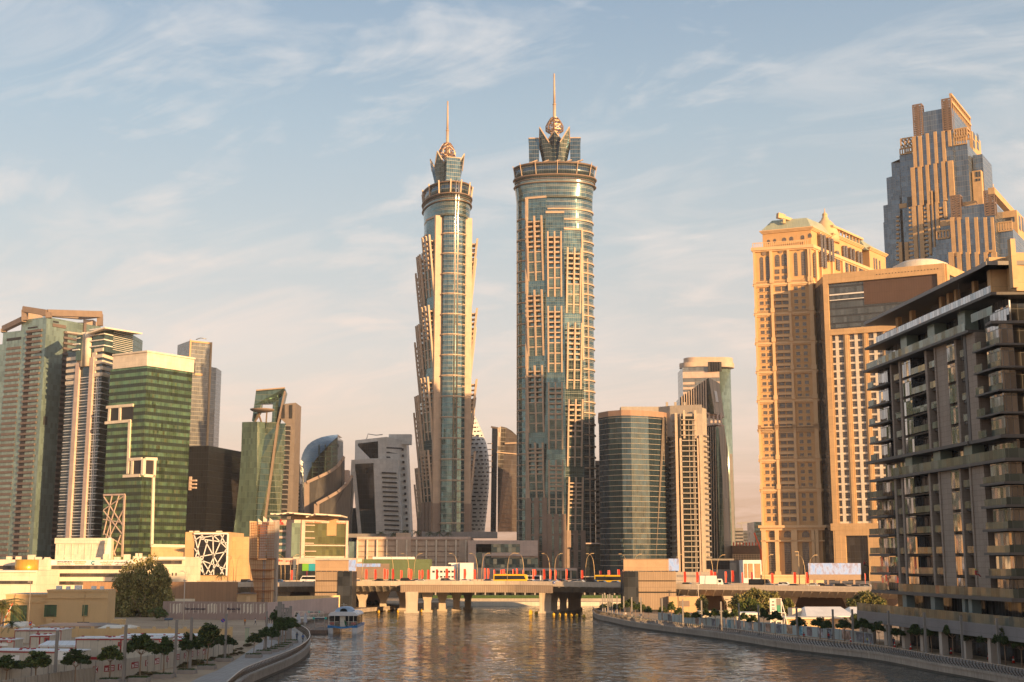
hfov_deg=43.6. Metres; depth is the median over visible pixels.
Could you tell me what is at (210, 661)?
planter
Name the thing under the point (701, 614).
light post
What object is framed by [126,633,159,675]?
promenade tree
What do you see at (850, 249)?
arched window
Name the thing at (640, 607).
light post
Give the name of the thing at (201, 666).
planter
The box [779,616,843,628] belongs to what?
site building
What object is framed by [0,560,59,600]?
office building
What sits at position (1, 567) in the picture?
strip window
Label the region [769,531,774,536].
arched window
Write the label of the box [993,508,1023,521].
window
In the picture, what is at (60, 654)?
window
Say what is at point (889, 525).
window
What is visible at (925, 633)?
light post
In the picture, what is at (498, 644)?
water
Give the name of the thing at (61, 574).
ribbon window
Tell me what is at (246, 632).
marker column
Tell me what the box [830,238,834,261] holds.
arched window
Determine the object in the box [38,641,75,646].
shade roof
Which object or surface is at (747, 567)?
gate building
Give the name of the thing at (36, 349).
apartment tower
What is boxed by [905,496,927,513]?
window
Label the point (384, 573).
feather flag
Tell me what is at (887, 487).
window
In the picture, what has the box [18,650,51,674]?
promenade tree
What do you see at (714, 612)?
promenade tree
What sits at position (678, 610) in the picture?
promenade tree
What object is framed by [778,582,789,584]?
off road car
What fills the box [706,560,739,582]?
utility building
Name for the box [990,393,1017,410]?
window
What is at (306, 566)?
showroom
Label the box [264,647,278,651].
planter
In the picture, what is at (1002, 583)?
window
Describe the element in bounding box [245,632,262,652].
promenade tree
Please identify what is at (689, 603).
service building
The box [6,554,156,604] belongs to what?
clinic building
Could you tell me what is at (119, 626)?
shade roof
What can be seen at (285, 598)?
hoarding
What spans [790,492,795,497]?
window
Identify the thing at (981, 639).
promenade tree
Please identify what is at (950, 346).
window
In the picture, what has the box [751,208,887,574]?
hotel tower
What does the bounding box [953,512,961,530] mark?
window
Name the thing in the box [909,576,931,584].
window
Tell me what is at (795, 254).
arched window
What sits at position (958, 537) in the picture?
window
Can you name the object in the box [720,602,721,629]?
light post
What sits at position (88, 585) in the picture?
hoarding
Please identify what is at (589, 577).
minibus
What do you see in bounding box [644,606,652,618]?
promenade tree
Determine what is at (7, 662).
promenade tree
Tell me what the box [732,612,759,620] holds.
site building
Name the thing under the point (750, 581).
windows
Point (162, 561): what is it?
strip window
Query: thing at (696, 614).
promenade tree
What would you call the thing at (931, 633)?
promenade tree
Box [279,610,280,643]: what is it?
light post
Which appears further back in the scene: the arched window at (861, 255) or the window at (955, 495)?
the arched window at (861, 255)
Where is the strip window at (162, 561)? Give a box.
[154,560,181,563]
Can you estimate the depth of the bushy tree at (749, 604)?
342.15 m
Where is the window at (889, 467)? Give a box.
[885,460,904,476]
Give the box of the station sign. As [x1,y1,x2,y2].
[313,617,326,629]
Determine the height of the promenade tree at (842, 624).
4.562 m
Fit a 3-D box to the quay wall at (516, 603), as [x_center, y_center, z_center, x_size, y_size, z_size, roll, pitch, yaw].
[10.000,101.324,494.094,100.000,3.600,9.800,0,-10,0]
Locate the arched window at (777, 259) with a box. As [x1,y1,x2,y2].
[775,255,779,266]
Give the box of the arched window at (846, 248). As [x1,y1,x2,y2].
[845,246,848,271]
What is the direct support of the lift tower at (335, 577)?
on the ground at (238, 626)
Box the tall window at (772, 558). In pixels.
[768,542,775,573]
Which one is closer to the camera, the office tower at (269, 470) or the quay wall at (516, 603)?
the quay wall at (516, 603)
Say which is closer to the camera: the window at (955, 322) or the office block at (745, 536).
the window at (955, 322)
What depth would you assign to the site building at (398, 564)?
610.65 m
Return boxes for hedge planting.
[432,595,620,597]
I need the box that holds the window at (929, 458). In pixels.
[923,455,933,462]
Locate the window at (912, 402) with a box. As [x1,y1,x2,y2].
[904,397,924,415]
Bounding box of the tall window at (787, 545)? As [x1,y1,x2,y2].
[784,542,791,573]
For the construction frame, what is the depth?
888.09 m
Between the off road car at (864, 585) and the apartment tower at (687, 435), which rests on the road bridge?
the off road car at (864, 585)
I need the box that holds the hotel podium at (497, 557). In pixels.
[468,540,576,579]
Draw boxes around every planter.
[98,676,121,681]
[128,675,150,681]
[153,672,174,678]
[176,668,197,673]
[196,659,214,664]
[197,663,216,669]
[215,656,233,661]
[245,652,262,657]
[255,649,271,653]
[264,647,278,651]
[270,645,285,649]
[274,644,289,647]
[284,639,297,642]
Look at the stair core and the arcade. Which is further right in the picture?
the arcade
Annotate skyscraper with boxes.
[883,93,1023,271]
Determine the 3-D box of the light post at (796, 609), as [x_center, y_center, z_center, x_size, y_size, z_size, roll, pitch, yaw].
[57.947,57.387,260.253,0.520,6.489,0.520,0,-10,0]
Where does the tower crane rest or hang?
on the city ground at (393, 594)
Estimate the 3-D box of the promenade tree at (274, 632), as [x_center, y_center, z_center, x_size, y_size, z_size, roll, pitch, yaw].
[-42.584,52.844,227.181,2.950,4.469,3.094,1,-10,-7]
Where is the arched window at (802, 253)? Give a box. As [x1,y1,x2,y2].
[801,251,805,274]
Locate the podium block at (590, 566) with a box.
[585,543,600,575]
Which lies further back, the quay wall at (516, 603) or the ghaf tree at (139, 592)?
the quay wall at (516, 603)
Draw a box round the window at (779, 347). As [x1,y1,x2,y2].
[777,345,782,349]
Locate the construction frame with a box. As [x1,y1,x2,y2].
[731,542,759,559]
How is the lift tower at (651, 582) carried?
on the ground at (238, 626)
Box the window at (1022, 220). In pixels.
[1021,217,1023,231]
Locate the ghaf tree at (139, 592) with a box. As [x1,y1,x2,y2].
[111,552,174,616]
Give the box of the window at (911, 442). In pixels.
[906,436,926,452]
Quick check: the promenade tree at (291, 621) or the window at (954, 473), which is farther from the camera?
the promenade tree at (291, 621)
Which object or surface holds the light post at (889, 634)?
on the promenade
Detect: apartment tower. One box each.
[0,306,102,559]
[620,402,711,571]
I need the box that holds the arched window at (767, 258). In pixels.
[765,256,769,279]
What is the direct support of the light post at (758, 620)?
on the promenade
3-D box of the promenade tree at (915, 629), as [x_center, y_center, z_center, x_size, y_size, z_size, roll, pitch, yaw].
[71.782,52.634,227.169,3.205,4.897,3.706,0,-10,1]
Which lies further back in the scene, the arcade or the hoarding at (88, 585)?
the arcade
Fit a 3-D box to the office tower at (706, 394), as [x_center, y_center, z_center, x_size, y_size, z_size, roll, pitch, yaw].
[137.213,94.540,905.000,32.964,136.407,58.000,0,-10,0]
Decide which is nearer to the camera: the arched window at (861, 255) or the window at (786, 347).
the window at (786, 347)
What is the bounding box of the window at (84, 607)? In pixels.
[82,605,87,615]
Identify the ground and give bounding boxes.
[0,597,1023,681]
[357,579,880,596]
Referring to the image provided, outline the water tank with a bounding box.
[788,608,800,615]
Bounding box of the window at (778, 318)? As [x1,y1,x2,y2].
[776,316,781,320]
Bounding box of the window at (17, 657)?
[12,655,19,660]
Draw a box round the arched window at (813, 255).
[812,252,815,277]
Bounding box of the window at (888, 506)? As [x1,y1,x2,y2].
[877,499,894,514]
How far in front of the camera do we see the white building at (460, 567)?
550.94 m
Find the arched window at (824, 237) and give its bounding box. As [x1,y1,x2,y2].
[823,235,826,268]
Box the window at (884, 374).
[878,368,889,384]
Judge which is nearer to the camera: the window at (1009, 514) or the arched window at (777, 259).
the window at (1009, 514)
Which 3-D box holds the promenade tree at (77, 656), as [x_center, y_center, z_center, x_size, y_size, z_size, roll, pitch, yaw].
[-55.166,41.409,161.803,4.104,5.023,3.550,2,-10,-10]
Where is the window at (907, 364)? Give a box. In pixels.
[902,358,922,377]
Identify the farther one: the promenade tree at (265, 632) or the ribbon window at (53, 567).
the ribbon window at (53, 567)
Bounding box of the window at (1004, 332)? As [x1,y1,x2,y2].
[986,324,1013,342]
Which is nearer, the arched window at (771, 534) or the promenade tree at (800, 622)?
the promenade tree at (800, 622)
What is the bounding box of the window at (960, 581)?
[957,578,964,586]
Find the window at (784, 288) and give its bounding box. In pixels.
[782,286,787,290]
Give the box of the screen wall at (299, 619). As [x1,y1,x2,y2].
[297,613,306,621]
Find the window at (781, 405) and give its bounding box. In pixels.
[779,403,784,407]
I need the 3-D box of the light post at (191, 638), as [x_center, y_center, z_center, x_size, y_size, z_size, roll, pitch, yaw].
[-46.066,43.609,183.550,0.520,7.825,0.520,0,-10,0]
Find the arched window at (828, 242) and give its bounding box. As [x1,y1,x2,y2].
[826,238,830,261]
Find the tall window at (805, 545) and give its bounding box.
[802,542,809,573]
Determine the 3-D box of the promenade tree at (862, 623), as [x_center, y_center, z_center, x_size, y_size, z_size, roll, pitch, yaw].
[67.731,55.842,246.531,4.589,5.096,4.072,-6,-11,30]
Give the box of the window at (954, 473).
[951,469,959,488]
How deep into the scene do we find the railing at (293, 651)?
198.17 m
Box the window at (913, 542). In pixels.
[907,536,929,553]
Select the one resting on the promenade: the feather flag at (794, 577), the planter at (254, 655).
the planter at (254, 655)
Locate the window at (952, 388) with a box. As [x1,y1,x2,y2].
[949,384,956,403]
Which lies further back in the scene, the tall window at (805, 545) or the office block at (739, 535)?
the office block at (739, 535)
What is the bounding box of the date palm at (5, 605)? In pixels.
[0,598,24,624]
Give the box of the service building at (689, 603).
[668,596,699,611]
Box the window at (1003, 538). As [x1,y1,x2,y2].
[994,532,1023,545]
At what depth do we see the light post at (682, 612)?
311.42 m
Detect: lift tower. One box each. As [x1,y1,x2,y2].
[315,560,356,608]
[620,559,678,611]
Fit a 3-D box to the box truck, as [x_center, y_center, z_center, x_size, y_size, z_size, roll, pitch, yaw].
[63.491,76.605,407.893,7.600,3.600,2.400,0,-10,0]
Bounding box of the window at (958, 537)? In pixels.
[954,534,962,552]
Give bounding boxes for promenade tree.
[0,654,25,679]
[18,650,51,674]
[60,648,91,681]
[97,645,123,675]
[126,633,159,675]
[151,636,174,672]
[177,632,202,667]
[195,622,224,663]
[199,641,215,659]
[214,634,237,645]
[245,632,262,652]
[257,627,272,649]
[269,609,284,620]
[270,626,280,647]
[272,616,287,645]
[281,617,291,643]
[285,617,294,641]
[289,617,300,631]
[624,598,635,615]
[632,603,637,616]
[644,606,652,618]
[658,605,667,612]
[667,601,675,620]
[673,607,684,614]
[684,612,691,617]
[691,611,700,624]
[699,609,711,616]
[710,608,719,625]
[722,609,730,617]
[729,608,737,617]
[737,612,748,619]
[746,614,757,630]
[759,607,768,617]
[766,610,782,633]
[790,616,807,637]
[810,617,824,639]
[820,620,831,639]
[835,619,851,640]
[854,618,872,642]
[871,621,885,644]
[890,628,906,647]
[907,624,922,650]
[921,627,938,652]
[942,624,959,655]
[959,635,977,641]
[976,635,986,642]
[991,627,1013,665]
[1011,641,1023,667]
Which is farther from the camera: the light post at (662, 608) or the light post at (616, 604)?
the light post at (616, 604)
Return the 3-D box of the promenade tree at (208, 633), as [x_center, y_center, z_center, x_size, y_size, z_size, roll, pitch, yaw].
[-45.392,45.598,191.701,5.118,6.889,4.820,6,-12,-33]
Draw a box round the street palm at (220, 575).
[216,573,226,580]
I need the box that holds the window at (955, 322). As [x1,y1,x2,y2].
[953,319,957,326]
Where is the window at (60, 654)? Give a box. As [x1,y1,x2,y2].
[58,652,66,659]
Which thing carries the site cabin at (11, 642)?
on the ground at (238, 626)
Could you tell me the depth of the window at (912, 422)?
238.49 m
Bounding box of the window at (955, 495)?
[952,491,960,509]
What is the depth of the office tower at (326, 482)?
886.86 m
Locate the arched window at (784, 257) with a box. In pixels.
[782,254,786,265]
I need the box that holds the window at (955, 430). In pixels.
[951,426,959,443]
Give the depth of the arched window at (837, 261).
645.12 m
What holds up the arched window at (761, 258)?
in the hotel tower at (794, 260)
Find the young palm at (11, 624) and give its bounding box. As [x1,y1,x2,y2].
[0,621,22,633]
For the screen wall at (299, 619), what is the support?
on the jetty
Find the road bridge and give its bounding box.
[196,579,897,613]
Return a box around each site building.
[357,557,431,579]
[697,610,731,619]
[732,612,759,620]
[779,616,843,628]
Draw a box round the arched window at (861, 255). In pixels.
[859,252,862,270]
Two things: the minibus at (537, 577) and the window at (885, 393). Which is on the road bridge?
the minibus at (537, 577)
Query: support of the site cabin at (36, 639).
on the ground at (238, 626)
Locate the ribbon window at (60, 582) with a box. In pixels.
[59,581,112,584]
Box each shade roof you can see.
[3,621,34,627]
[37,623,119,626]
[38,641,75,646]
[98,625,139,628]
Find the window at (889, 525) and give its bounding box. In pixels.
[878,518,895,533]
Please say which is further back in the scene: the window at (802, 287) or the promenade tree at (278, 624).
the window at (802, 287)
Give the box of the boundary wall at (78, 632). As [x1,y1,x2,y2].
[0,627,232,636]
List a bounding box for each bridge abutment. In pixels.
[238,591,379,602]
[705,595,897,609]
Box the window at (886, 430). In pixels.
[880,424,892,439]
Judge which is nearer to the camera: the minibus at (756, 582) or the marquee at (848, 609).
the marquee at (848, 609)
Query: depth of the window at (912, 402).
239.13 m
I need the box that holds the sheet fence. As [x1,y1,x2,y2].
[0,667,95,681]
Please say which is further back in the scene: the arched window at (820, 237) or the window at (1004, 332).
the arched window at (820, 237)
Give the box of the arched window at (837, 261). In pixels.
[835,251,839,270]
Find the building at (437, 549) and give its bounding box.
[348,532,496,578]
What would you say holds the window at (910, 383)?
in the apartment building at (924, 496)
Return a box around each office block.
[186,446,259,557]
[735,521,749,545]
[743,531,747,545]
[747,522,761,548]
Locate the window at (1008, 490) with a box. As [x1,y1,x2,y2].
[991,485,1023,498]
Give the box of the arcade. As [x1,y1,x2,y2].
[418,580,684,597]
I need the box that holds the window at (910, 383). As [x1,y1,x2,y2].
[903,378,923,396]
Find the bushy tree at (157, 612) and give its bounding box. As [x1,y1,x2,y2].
[148,606,168,618]
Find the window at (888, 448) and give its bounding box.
[881,442,893,457]
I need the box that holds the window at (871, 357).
[869,355,874,360]
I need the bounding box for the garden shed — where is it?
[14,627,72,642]
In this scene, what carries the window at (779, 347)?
in the hotel tower at (794, 260)
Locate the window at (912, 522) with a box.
[906,516,927,533]
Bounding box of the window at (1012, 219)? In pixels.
[1003,217,1014,221]
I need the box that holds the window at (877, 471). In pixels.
[875,469,879,474]
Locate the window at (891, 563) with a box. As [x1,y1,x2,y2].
[880,557,897,572]
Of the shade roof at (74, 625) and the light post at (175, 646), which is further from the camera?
the shade roof at (74, 625)
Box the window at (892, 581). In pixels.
[881,575,898,589]
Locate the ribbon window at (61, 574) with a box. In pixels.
[60,573,127,576]
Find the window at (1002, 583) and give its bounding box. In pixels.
[997,579,1023,588]
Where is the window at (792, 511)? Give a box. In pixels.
[790,509,795,513]
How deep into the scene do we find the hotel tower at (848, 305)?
590.24 m
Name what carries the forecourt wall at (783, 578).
on the city ground at (393, 594)
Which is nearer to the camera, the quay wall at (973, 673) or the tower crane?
the quay wall at (973, 673)
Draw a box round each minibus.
[300,576,315,581]
[527,575,541,580]
[583,576,593,580]
[748,579,770,584]
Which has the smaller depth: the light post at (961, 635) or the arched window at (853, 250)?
the light post at (961, 635)
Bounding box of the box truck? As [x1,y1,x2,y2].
[699,576,723,584]
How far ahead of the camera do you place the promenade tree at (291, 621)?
243.08 m
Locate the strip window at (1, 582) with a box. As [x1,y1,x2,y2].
[0,581,32,583]
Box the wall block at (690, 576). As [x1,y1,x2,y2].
[676,572,709,582]
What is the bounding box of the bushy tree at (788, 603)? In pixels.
[782,598,794,615]
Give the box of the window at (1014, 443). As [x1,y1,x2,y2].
[989,439,1019,450]
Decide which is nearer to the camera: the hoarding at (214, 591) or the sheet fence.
the sheet fence
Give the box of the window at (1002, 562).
[996,556,1023,568]
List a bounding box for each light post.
[53,630,58,672]
[121,625,127,681]
[173,620,177,676]
[188,617,192,668]
[224,614,227,657]
[265,611,267,649]
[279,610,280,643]
[616,596,617,613]
[640,597,641,617]
[661,598,663,622]
[682,599,683,624]
[701,600,702,625]
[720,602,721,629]
[738,603,739,631]
[757,605,760,634]
[795,607,798,639]
[832,609,835,643]
[851,609,854,644]
[887,611,890,648]
[923,612,927,654]
[959,615,964,659]
[995,618,1000,665]
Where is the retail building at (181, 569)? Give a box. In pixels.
[135,553,200,581]
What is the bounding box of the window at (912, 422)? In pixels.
[905,417,925,434]
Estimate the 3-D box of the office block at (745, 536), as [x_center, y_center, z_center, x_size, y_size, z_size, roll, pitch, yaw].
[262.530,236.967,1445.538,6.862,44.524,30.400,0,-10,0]
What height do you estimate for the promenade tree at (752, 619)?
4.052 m
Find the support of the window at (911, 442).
in the apartment building at (924, 496)
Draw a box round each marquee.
[801,607,850,616]
[845,607,856,614]
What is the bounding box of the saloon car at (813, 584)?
[804,583,819,585]
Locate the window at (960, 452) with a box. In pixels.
[957,449,963,456]
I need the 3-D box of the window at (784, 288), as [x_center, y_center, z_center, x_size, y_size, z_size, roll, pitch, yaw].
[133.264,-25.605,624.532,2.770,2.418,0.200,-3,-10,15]
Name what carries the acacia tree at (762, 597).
on the ground at (238, 626)
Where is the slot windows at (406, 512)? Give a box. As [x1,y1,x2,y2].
[382,447,408,531]
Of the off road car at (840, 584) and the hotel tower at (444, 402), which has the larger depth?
the hotel tower at (444, 402)
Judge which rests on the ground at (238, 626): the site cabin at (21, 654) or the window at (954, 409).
the site cabin at (21, 654)
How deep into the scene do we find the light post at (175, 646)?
177.18 m
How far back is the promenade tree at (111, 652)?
169.28 m
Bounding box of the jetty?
[294,611,327,633]
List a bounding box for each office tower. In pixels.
[54,327,142,559]
[101,350,195,559]
[177,338,220,446]
[234,387,300,540]
[300,434,352,540]
[348,434,412,545]
[471,415,488,531]
[487,426,516,531]
[598,410,671,574]
[676,378,733,570]
[678,357,735,545]
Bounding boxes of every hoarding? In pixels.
[0,644,232,679]
[83,582,116,590]
[162,601,267,619]
[169,582,237,601]
[174,599,194,600]
[268,597,338,617]
[277,595,339,606]
[658,612,873,643]
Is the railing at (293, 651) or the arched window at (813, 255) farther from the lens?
the arched window at (813, 255)
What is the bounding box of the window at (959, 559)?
[956,556,964,574]
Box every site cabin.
[0,637,23,647]
[0,647,90,665]
[29,633,55,648]
[75,635,173,661]
[119,633,197,637]
[173,636,198,649]
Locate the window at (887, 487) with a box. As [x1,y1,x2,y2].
[876,480,894,496]
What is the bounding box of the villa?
[4,585,125,625]
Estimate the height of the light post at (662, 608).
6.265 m
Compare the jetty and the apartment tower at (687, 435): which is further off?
the apartment tower at (687, 435)
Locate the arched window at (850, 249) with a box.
[849,247,852,271]
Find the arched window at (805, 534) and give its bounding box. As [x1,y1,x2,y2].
[802,531,809,536]
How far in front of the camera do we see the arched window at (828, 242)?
637.76 m
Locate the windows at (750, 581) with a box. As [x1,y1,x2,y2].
[749,580,767,582]
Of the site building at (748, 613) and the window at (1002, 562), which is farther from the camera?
the site building at (748, 613)
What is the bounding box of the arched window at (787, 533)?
[784,531,790,536]
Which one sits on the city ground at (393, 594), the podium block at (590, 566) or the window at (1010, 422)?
the podium block at (590, 566)
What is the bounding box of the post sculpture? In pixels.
[275,602,291,640]
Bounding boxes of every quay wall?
[234,628,310,681]
[297,605,398,623]
[418,598,620,605]
[592,608,1023,681]
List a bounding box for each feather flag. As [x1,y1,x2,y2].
[383,569,385,578]
[463,569,465,578]
[473,569,475,580]
[731,571,733,583]
[793,572,795,582]
[806,572,808,582]
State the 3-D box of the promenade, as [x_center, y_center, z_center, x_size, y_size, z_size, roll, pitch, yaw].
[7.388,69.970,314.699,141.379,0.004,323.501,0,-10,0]
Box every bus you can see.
[493,574,527,580]
[594,575,619,581]
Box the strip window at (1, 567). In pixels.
[0,566,14,568]
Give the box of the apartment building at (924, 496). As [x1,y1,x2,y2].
[857,239,1023,662]
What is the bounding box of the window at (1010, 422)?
[991,415,1019,433]
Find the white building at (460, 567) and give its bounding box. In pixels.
[430,563,473,578]
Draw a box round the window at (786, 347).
[784,345,789,349]
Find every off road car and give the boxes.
[400,578,414,580]
[440,578,454,580]
[586,579,597,581]
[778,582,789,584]
[835,583,847,585]
[859,584,871,586]
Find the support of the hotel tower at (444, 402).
on the city ground at (393, 594)
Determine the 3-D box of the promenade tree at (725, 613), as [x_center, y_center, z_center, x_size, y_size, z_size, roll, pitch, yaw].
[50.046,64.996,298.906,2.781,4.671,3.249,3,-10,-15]
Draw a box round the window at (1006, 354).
[987,347,1014,365]
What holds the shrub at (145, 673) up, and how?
on the ground at (238, 626)
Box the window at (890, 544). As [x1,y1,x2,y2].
[879,537,896,553]
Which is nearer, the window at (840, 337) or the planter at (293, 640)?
the planter at (293, 640)
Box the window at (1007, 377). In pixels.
[988,370,1016,388]
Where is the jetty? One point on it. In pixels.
(319, 630)
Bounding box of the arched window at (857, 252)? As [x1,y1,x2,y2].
[856,251,859,270]
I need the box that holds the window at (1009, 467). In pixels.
[990,461,1022,475]
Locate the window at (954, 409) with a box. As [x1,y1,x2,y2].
[950,405,958,424]
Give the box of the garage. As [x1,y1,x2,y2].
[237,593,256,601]
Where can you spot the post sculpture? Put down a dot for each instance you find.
(281, 607)
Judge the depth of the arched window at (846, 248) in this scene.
654.32 m
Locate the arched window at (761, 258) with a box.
[760,257,763,280]
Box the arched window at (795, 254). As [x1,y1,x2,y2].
[794,252,797,275]
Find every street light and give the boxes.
[28,581,31,621]
[183,580,186,621]
[795,551,799,584]
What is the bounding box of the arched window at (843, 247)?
[842,245,845,271]
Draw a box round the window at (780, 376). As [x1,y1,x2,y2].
[778,374,783,378]
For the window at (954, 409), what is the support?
in the apartment building at (924, 496)
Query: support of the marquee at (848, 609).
on the ground at (238, 626)
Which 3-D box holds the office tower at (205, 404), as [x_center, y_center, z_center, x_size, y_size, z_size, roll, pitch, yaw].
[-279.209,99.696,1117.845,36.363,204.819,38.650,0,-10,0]
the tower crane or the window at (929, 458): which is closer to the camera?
the window at (929, 458)
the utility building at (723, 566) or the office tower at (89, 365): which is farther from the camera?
the office tower at (89, 365)
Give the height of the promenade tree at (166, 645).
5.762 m
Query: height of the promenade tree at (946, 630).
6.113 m
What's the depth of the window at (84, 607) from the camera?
309.31 m
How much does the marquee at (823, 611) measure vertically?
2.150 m
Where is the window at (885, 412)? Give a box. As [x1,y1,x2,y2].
[880,405,891,421]
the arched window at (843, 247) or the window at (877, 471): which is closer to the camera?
the window at (877, 471)
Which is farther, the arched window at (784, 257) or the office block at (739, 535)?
the office block at (739, 535)
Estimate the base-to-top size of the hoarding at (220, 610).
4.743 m
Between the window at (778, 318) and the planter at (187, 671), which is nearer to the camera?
the planter at (187, 671)
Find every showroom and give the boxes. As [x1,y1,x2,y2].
[258,558,357,579]
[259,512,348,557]
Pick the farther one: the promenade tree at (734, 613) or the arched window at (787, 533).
the arched window at (787, 533)
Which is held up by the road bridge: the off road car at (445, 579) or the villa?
the off road car at (445, 579)
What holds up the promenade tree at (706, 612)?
on the ground at (238, 626)
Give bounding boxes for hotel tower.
[413,101,477,536]
[513,73,596,578]
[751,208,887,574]
[815,258,963,580]
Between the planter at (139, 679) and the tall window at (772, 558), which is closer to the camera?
the planter at (139, 679)
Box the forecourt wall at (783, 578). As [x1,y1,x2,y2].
[760,575,823,583]
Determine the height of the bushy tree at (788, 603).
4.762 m
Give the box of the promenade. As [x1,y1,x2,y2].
[192,604,1023,681]
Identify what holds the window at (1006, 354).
in the apartment building at (924, 496)
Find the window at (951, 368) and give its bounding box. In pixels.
[948,363,955,382]
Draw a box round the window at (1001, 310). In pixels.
[983,297,1011,329]
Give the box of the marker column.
[245,627,249,642]
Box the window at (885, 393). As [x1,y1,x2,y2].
[879,387,890,402]
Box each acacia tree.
[694,595,707,609]
[724,587,782,610]
[845,590,886,607]
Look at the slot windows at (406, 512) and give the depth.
941.40 m
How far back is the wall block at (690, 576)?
580.28 m
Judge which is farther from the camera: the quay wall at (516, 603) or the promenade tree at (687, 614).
the quay wall at (516, 603)
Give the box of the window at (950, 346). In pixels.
[946,341,954,361]
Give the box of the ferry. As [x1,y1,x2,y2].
[327,606,364,633]
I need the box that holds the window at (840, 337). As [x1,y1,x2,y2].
[832,333,870,521]
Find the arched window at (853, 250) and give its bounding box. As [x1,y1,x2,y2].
[852,248,855,271]
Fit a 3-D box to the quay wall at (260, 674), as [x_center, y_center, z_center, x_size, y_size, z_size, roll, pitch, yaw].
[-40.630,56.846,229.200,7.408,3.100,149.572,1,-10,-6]
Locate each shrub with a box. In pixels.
[135,671,152,675]
[180,661,195,665]
[192,659,204,664]
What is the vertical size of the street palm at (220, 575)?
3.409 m
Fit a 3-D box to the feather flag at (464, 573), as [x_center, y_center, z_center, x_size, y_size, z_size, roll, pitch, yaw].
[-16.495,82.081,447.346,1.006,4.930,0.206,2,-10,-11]
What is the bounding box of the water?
[259,606,982,681]
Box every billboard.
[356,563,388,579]
[807,563,860,583]
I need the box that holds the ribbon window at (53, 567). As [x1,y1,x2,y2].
[51,566,129,568]
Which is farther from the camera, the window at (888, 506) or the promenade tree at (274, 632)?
the window at (888, 506)
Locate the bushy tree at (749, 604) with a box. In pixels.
[736,597,761,611]
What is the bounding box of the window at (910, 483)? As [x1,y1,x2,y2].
[904,476,926,494]
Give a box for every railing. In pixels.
[226,625,309,681]
[593,607,1023,676]
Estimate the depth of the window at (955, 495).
219.65 m
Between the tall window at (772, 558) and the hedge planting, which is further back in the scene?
the tall window at (772, 558)
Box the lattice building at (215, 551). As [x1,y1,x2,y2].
[184,531,258,580]
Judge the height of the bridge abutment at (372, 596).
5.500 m
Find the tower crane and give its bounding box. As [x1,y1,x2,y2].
[754,533,761,564]
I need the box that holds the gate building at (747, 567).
[739,560,761,582]
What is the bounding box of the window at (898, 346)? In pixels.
[893,343,900,351]
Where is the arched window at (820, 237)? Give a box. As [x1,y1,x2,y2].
[818,234,823,267]
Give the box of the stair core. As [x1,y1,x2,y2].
[249,516,279,601]
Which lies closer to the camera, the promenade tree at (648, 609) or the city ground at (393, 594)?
the promenade tree at (648, 609)
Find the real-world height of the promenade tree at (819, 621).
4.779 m
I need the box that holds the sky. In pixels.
[0,0,1023,557]
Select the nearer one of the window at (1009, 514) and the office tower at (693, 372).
the window at (1009, 514)
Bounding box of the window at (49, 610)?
[44,605,56,616]
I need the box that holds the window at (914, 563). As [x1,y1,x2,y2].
[908,557,930,573]
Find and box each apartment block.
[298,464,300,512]
[595,461,599,542]

